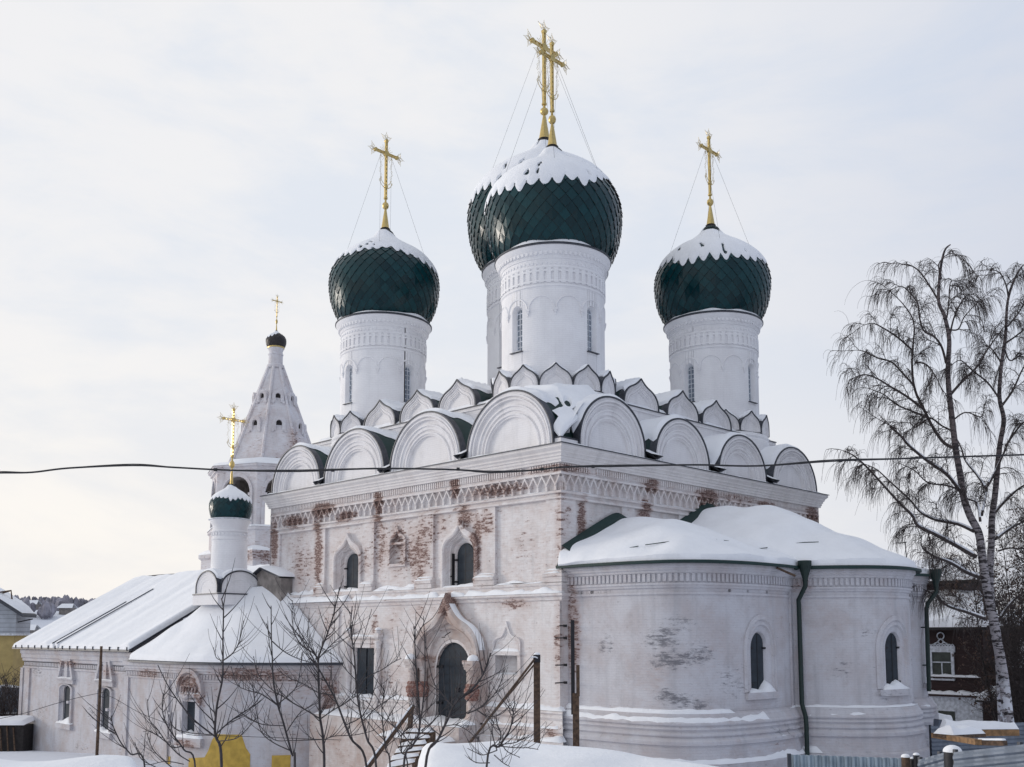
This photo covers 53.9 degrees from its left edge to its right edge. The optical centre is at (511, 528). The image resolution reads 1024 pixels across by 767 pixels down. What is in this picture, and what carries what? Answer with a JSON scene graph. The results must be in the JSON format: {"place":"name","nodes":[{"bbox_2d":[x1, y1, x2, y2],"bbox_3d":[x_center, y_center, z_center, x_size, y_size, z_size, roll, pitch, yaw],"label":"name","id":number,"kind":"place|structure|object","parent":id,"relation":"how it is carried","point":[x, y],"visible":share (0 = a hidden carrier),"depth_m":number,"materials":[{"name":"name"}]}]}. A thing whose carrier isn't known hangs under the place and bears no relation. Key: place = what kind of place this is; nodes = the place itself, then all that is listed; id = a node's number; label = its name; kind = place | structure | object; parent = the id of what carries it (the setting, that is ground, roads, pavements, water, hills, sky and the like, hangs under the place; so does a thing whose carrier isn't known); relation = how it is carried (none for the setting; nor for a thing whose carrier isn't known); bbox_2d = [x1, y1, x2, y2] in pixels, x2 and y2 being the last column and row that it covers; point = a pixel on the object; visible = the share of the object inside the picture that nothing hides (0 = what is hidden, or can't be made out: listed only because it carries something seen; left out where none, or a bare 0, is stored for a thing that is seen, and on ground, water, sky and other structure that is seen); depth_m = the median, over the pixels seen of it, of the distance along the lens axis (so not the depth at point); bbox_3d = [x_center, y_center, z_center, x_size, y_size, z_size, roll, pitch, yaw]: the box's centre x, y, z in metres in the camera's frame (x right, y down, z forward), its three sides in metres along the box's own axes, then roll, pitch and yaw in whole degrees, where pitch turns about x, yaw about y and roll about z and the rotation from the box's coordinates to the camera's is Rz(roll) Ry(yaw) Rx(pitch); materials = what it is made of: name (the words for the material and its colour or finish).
{"place":"outdoors","nodes":[
{"label":"outdoors","id":0,"kind":"place"},
{"bbox_2d":[0,663,19,715],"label":"bare bush","id":1,"kind":"object","parent":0,"point":[9,707],"visible":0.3,"depth_m":66.00,"materials":[{"name":"brown plant"}]},
{"bbox_2d":[0,610,1022,766],"bbox_3d":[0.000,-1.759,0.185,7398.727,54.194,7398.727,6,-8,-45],"label":"ground","id":2,"kind":"structure","parent":0,"point":[32,755],"depth_m":54.43,"materials":[{"name":"white snow"}]},
{"bbox_2d":[0,685,18,715],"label":"sheet fence","id":3,"kind":"object","parent":2,"relation":"on","point":[9,699],"visible":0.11,"depth_m":68.14,"materials":[{"name":"metal"}]},
{"bbox_2d":[0,715,33,751],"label":"shed","id":4,"kind":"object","parent":2,"relation":"on","point":[16,732],"visible":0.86,"depth_m":61.35,"materials":[{"name":"brown wood"}]},
{"bbox_2d":[0,588,36,685],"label":"ochre house","id":5,"kind":"structure","parent":2,"relation":"on","point":[16,615],"depth_m":71.60,"materials":[{"name":"metal"}]},
{"bbox_2d":[21,600,41,609],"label":"house","id":6,"kind":"structure","parent":2,"relation":"on","point":[38,603],"depth_m":558.04,"materials":[{"name":"grey paint"}]},
{"bbox_2d":[30,625,40,632],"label":"house","id":7,"kind":"structure","parent":2,"relation":"on","point":[34,628],"depth_m":426.59,"materials":[{"name":"grey paint"}]},
{"bbox_2d":[57,604,77,614],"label":"house","id":8,"kind":"structure","parent":2,"relation":"on","point":[64,609],"depth_m":535.49,"materials":[{"name":"grey paint"}]},
{"bbox_2d":[0,755,136,766],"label":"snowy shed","id":9,"kind":"structure","parent":2,"relation":"on","point":[107,761],"depth_m":14.69,"materials":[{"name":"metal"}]},
{"bbox_2d":[14,595,187,618],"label":"wood","id":10,"kind":"object","parent":2,"relation":"on","point":[48,608],"visible":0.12,"depth_m":558.20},
{"bbox_2d":[95,646,107,754],"bbox_3d":[-18.043,8.152,44.329,0.496,5.914,0.152,-2,-6,22],"label":"wooden pole","id":11,"kind":"object","parent":2,"relation":"on","point":[99,704],"visible":1,"depth_m":44.41,"materials":[{"name":"brown wood"}]},
{"bbox_2d":[0,693,97,718],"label":"wire","id":12,"kind":"object","parent":11,"relation":"attached to","point":[49,705],"visible":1,"depth_m":44.42,"materials":[{"name":"black metal"}]},
{"bbox_2d":[103,694,333,739],"bbox_3d":[-12.639,7.947,42.482,11.461,1.706,0.892,-2,-6,15],"label":"wire","id":13,"kind":"object","parent":11,"relation":"attached to","point":[217,735],"visible":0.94,"depth_m":41.95,"materials":[{"name":"black metal"}]},
{"bbox_2d":[83,694,144,766],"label":"bare sapling","id":14,"kind":"object","parent":2,"relation":"on","point":[123,746],"visible":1,"depth_m":10.87,"materials":[{"name":"brown plant"}]},
{"bbox_2d":[12,564,268,754],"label":"refectory wing","id":15,"kind":"structure","parent":2,"relation":"on","point":[61,655],"depth_m":59.46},
{"bbox_2d":[55,659,75,729],"bbox_3d":[-26.213,9.734,59.368,0.523,4.050,2.500,6,-8,-45],"label":"window","id":16,"kind":"structure","parent":15,"relation":"in","point":[67,723],"depth_m":59.36,"materials":[{"name":"white paint"}]},
{"bbox_2d":[92,660,115,739],"bbox_3d":[-22.394,9.385,55.567,0.520,4.250,2.500,6,-8,-45],"label":"window","id":17,"kind":"structure","parent":15,"relation":"in","point":[107,702],"depth_m":55.48,"materials":[{"name":"white paint"}]},
{"bbox_2d":[125,653,195,766],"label":"bare sapling","id":18,"kind":"object","parent":2,"relation":"on","point":[164,740],"visible":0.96,"depth_m":11.70,"materials":[{"name":"brown plant"}]},
{"bbox_2d":[155,560,276,766],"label":"bare sapling","id":19,"kind":"object","parent":2,"relation":"on","point":[215,713],"visible":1,"depth_m":11.46,"materials":[{"name":"brown plant"}]},
{"bbox_2d":[121,404,348,766],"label":"side chapel","id":20,"kind":"structure","parent":2,"relation":"on","point":[230,520],"depth_m":48.91,"materials":[{"name":"white stone"}]},
{"bbox_2d":[173,669,204,747],"bbox_3d":[-15.452,8.575,48.340,0.733,3.650,2.146,8,-10,-53],"label":"window","id":21,"kind":"structure","parent":20,"relation":"in","point":[192,681],"depth_m":48.29,"materials":[{"name":"white paint"}]},
{"bbox_2d":[198,296,310,569],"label":"bell tower","id":22,"kind":"structure","parent":2,"relation":"on","point":[273,431],"depth_m":77.87,"materials":[{"name":"grey paint"}]},
{"bbox_2d":[251,392,256,406],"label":"tent window","id":23,"kind":"structure","parent":22,"relation":"in","point":[254,393],"depth_m":79.61,"materials":[{"name":"white paint"}]},
{"bbox_2d":[247,416,261,431],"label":"tent window","id":24,"kind":"structure","parent":22,"relation":"in","point":[255,420],"depth_m":78.03,"materials":[{"name":"white paint"}]},
{"bbox_2d":[255,390,267,403],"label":"tent window","id":25,"kind":"structure","parent":22,"relation":"in","point":[262,393],"depth_m":79.00,"materials":[{"name":"white paint"}]},
{"bbox_2d":[271,390,284,403],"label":"tent window","id":26,"kind":"structure","parent":22,"relation":"in","point":[277,393],"depth_m":78.99,"materials":[{"name":"white paint"}]},
{"bbox_2d":[271,416,286,431],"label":"tent window","id":27,"kind":"structure","parent":22,"relation":"in","point":[278,420],"depth_m":78.03,"materials":[{"name":"white paint"}]},
{"bbox_2d":[287,392,296,406],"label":"tent window","id":28,"kind":"structure","parent":22,"relation":"in","point":[291,396],"depth_m":79.96,"materials":[{"name":"white paint"}]},
{"bbox_2d":[293,419,304,436],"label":"tent window","id":29,"kind":"structure","parent":22,"relation":"in","point":[298,424],"depth_m":79.20,"materials":[{"name":"white paint"}]},
{"bbox_2d":[215,593,337,766],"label":"bare sapling","id":30,"kind":"object","parent":2,"relation":"on","point":[278,704],"visible":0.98,"depth_m":11.97,"materials":[{"name":"brown plant"}]},
{"bbox_2d":[232,573,381,766],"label":"bare sapling","id":31,"kind":"object","parent":2,"relation":"on","point":[322,735],"visible":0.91,"depth_m":12.48,"materials":[{"name":"brown plant"}]},
{"bbox_2d":[269,604,403,766],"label":"bare sapling","id":32,"kind":"object","parent":2,"relation":"on","point":[346,725],"visible":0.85,"depth_m":12.49,"materials":[{"name":"brown plant"}]},
{"bbox_2d":[300,585,407,766],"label":"bare sapling","id":33,"kind":"object","parent":2,"relation":"on","point":[358,701],"visible":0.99,"depth_m":12.19,"materials":[{"name":"brown plant"}]},
{"bbox_2d":[334,651,412,766],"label":"bare sapling","id":34,"kind":"object","parent":2,"relation":"on","point":[382,714],"visible":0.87,"depth_m":12.87,"materials":[{"name":"brown plant"}]},
{"bbox_2d":[337,669,445,766],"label":"bare sapling","id":35,"kind":"object","parent":2,"relation":"on","point":[405,729],"visible":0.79,"depth_m":12.63,"materials":[{"name":"brown plant"}]},
{"bbox_2d":[364,705,435,766],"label":"wooden stair","id":36,"kind":"object","parent":2,"relation":"on","point":[398,756],"visible":0.75,"depth_m":36.60,"materials":[{"name":"brown wood"}]},
{"bbox_2d":[361,591,479,766],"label":"bare sapling","id":37,"kind":"object","parent":2,"relation":"on","point":[418,704],"visible":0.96,"depth_m":11.97,"materials":[{"name":"brown plant"}]},
{"bbox_2d":[388,608,534,766],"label":"bare sapling","id":38,"kind":"object","parent":2,"relation":"on","point":[471,690],"visible":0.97,"depth_m":11.38,"materials":[{"name":"brown plant"}]},
{"bbox_2d":[469,652,539,742],"bbox_3d":[-0.611,5.538,27.592,0.415,4.196,5.077,-4,-7,35],"label":"braced post","id":39,"kind":"object","parent":2,"relation":"on","point":[536,660],"visible":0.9,"depth_m":29.48,"materials":[{"name":"brown wood"}]},
{"bbox_2d":[462,673,550,766],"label":"bare sapling","id":40,"kind":"object","parent":2,"relation":"on","point":[501,744],"visible":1,"depth_m":9.41,"materials":[{"name":"brown plant"}]},
{"bbox_2d":[418,740,716,766],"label":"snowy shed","id":41,"kind":"structure","parent":2,"relation":"on","point":[454,754],"depth_m":16.99,"materials":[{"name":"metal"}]},
{"bbox_2d":[571,620,579,746],"bbox_3d":[2.079,5.790,33.021,0.272,5.560,0.210,0,-6,0],"label":"split post","id":42,"kind":"object","parent":2,"relation":"on","point":[575,704],"visible":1,"depth_m":33.00,"materials":[{"name":"black metal"}]},
{"bbox_2d":[260,21,941,766],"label":"cathedral","id":43,"kind":"structure","parent":2,"relation":"on","point":[740,615],"depth_m":42.34,"materials":[{"name":"white stone"}]},
{"bbox_2d":[331,533,361,592],"bbox_3d":[-7.678,1.674,47.782,0.498,2.900,2.400,6,-8,-45],"label":"window","id":44,"kind":"structure","parent":43,"relation":"in","point":[346,563],"depth_m":48.04,"materials":[{"name":"white stone"}]},
{"bbox_2d":[344,627,382,708],"bbox_3d":[-6.664,6.327,46.037,0.710,3.600,2.580,6,-8,-45],"label":"window","id":45,"kind":"structure","parent":43,"relation":"in","point":[376,639],"depth_m":46.04,"materials":[{"name":"white paint"}]},
{"bbox_2d":[441,520,478,590],"bbox_3d":[-2.085,1.119,42.216,0.498,2.960,2.400,6,-8,-45],"label":"window","id":46,"kind":"structure","parent":43,"relation":"in","point":[459,560],"depth_m":42.45,"materials":[{"name":"white stone"}]},
{"bbox_2d":[743,615,779,699],"bbox_3d":[8.936,4.650,36.634,2.047,3.030,0.556,5,-8,-42],"label":"apse window","id":47,"kind":"structure","parent":43,"relation":"in","point":[760,662],"depth_m":36.65,"materials":[{"name":"white paint"}]},
{"bbox_2d":[875,616,911,695],"bbox_3d":[14.592,4.867,38.698,2.030,3.030,0.624,4,-7,-35],"label":"apse window","id":48,"kind":"structure","parent":43,"relation":"in","point":[892,650],"depth_m":38.61,"materials":[{"name":"white paint"}]},
{"bbox_2d":[921,619,926,688],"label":"apse window","id":49,"kind":"structure","parent":43,"relation":"in","point":[923,653],"depth_m":43.13,"materials":[{"name":"white paint"}]},
{"bbox_2d":[787,753,901,766],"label":"corrugated fence","id":50,"kind":"object","parent":2,"relation":"on","point":[817,761],"visible":0.98,"depth_m":21.25,"materials":[{"name":"metal"}]},
{"bbox_2d":[901,754,909,766],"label":"fence post","id":51,"kind":"object","parent":2,"relation":"on","point":[905,760],"visible":1,"depth_m":20.55,"materials":[{"name":"brown wood"}]},
{"bbox_2d":[910,757,913,766],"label":"fence post","id":52,"kind":"object","parent":2,"relation":"on","point":[911,762],"visible":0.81,"depth_m":20.68,"materials":[{"name":"black metal"}]},
{"bbox_2d":[913,753,919,766],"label":"fence post","id":53,"kind":"object","parent":2,"relation":"on","point":[915,758],"visible":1,"depth_m":20.48,"materials":[{"name":"black metal"}]},
{"bbox_2d":[821,244,1023,722],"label":"birch tree","id":54,"kind":"object","parent":2,"relation":"on","point":[960,487],"visible":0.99,"depth_m":45.15,"materials":[{"name":"grey plant"}]},
{"bbox_2d":[917,751,943,766],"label":"ribbed fence","id":55,"kind":"object","parent":2,"relation":"on","point":[937,760],"visible":0.73,"depth_m":19.93,"materials":[{"name":"grey metal"}]},
{"bbox_2d":[920,546,961,562],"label":"bare tree","id":56,"kind":"object","parent":2,"relation":"on","point":[946,553],"depth_m":65.44,"materials":[{"name":"brown plant"}]},
{"bbox_2d":[933,713,952,725],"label":"stacked block","id":57,"kind":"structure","parent":2,"relation":"on","point":[938,718],"depth_m":41.25,"materials":[{"name":"grey metal"}]},
{"bbox_2d":[943,745,961,766],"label":"fence post","id":58,"kind":"object","parent":2,"relation":"on","point":[948,755],"visible":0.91,"depth_m":19.06,"materials":[{"name":"black metal"}]},
{"bbox_2d":[931,733,981,744],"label":"timber beam","id":59,"kind":"structure","parent":2,"relation":"on","point":[968,740],"depth_m":31.35,"materials":[{"name":"brown wood"}]},
{"bbox_2d":[933,725,985,737],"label":"timber beam","id":60,"kind":"structure","parent":59,"relation":"on","point":[961,730],"depth_m":32.65,"materials":[{"name":"wood"}]},
{"bbox_2d":[978,738,1007,745],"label":"timber beam","id":61,"kind":"structure","parent":59,"relation":"on","point":[993,741],"depth_m":30.21,"materials":[{"name":"brown wood"}]},
{"bbox_2d":[919,541,997,616],"bbox_3d":[27.357,7.042,61.201,5.662,12.567,4.734,6,-8,-45],"label":"bare tree","id":62,"kind":"object","parent":2,"relation":"on","point":[949,586],"visible":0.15,"depth_m":60.59,"materials":[{"name":"brown plant"}]},
{"bbox_2d":[912,559,1022,720],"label":"log house","id":63,"kind":"structure","parent":2,"relation":"on","point":[947,675],"depth_m":58.40,"materials":[{"name":"brown wood"}]},
{"bbox_2d":[930,632,954,680],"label":"window","id":64,"kind":"structure","parent":63,"relation":"in","point":[941,659],"depth_m":58.87,"materials":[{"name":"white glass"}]},
{"bbox_2d":[937,709,955,720],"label":"basement window","id":65,"kind":"structure","parent":63,"relation":"in","point":[943,711],"depth_m":58.29,"materials":[{"name":"grey glass"}]},
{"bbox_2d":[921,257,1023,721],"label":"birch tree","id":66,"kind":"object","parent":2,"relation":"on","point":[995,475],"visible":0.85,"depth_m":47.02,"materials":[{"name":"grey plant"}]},
{"bbox_2d":[929,721,1023,755],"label":"ribbed fence","id":67,"kind":"object","parent":2,"relation":"on","point":[935,744],"visible":0.22,"depth_m":39.33,"materials":[{"name":"grey metal"}]},
{"bbox_2d":[939,719,1019,735],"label":"timber beam","id":68,"kind":"structure","parent":2,"relation":"on","point":[993,728],"depth_m":36.26,"materials":[{"name":"wood"}]},
{"bbox_2d":[943,557,1023,722],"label":"bare tree","id":69,"kind":"object","parent":2,"relation":"on","point":[985,669],"visible":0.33,"depth_m":53.50,"materials":[{"name":"brown plant"}]},
{"bbox_2d":[953,742,1023,766],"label":"ribbed fence","id":70,"kind":"object","parent":2,"relation":"on","point":[1009,756],"visible":1,"depth_m":18.21,"materials":[{"name":"grey metal"}]},
{"bbox_2d":[956,503,1023,711],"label":"bare tree","id":71,"kind":"object","parent":2,"relation":"on","point":[1007,587],"visible":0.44,"depth_m":51.70,"materials":[{"name":"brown plant"}]},
{"bbox_2d":[972,598,1023,722],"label":"bare tree","id":72,"kind":"object","parent":2,"relation":"on","point":[1019,707],"visible":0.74,"depth_m":49.26,"materials":[{"name":"brown plant"}]},
{"bbox_2d":[985,493,1023,628],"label":"bare tree","id":73,"kind":"object","parent":2,"relation":"on","point":[1006,565],"visible":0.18,"depth_m":60.65,"materials":[{"name":"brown plant"}]},
{"bbox_2d":[0,454,1023,473],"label":"power cable","id":74,"kind":"object","parent":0,"point":[478,471],"visible":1,"depth_m":14.16,"materials":[{"name":"black rubber"}]},
{"bbox_2d":[0,0,1023,609],"label":"sky","id":75,"kind":"structure","parent":0,"point":[171,170],"materials":[{"name":"white"}]}
]}

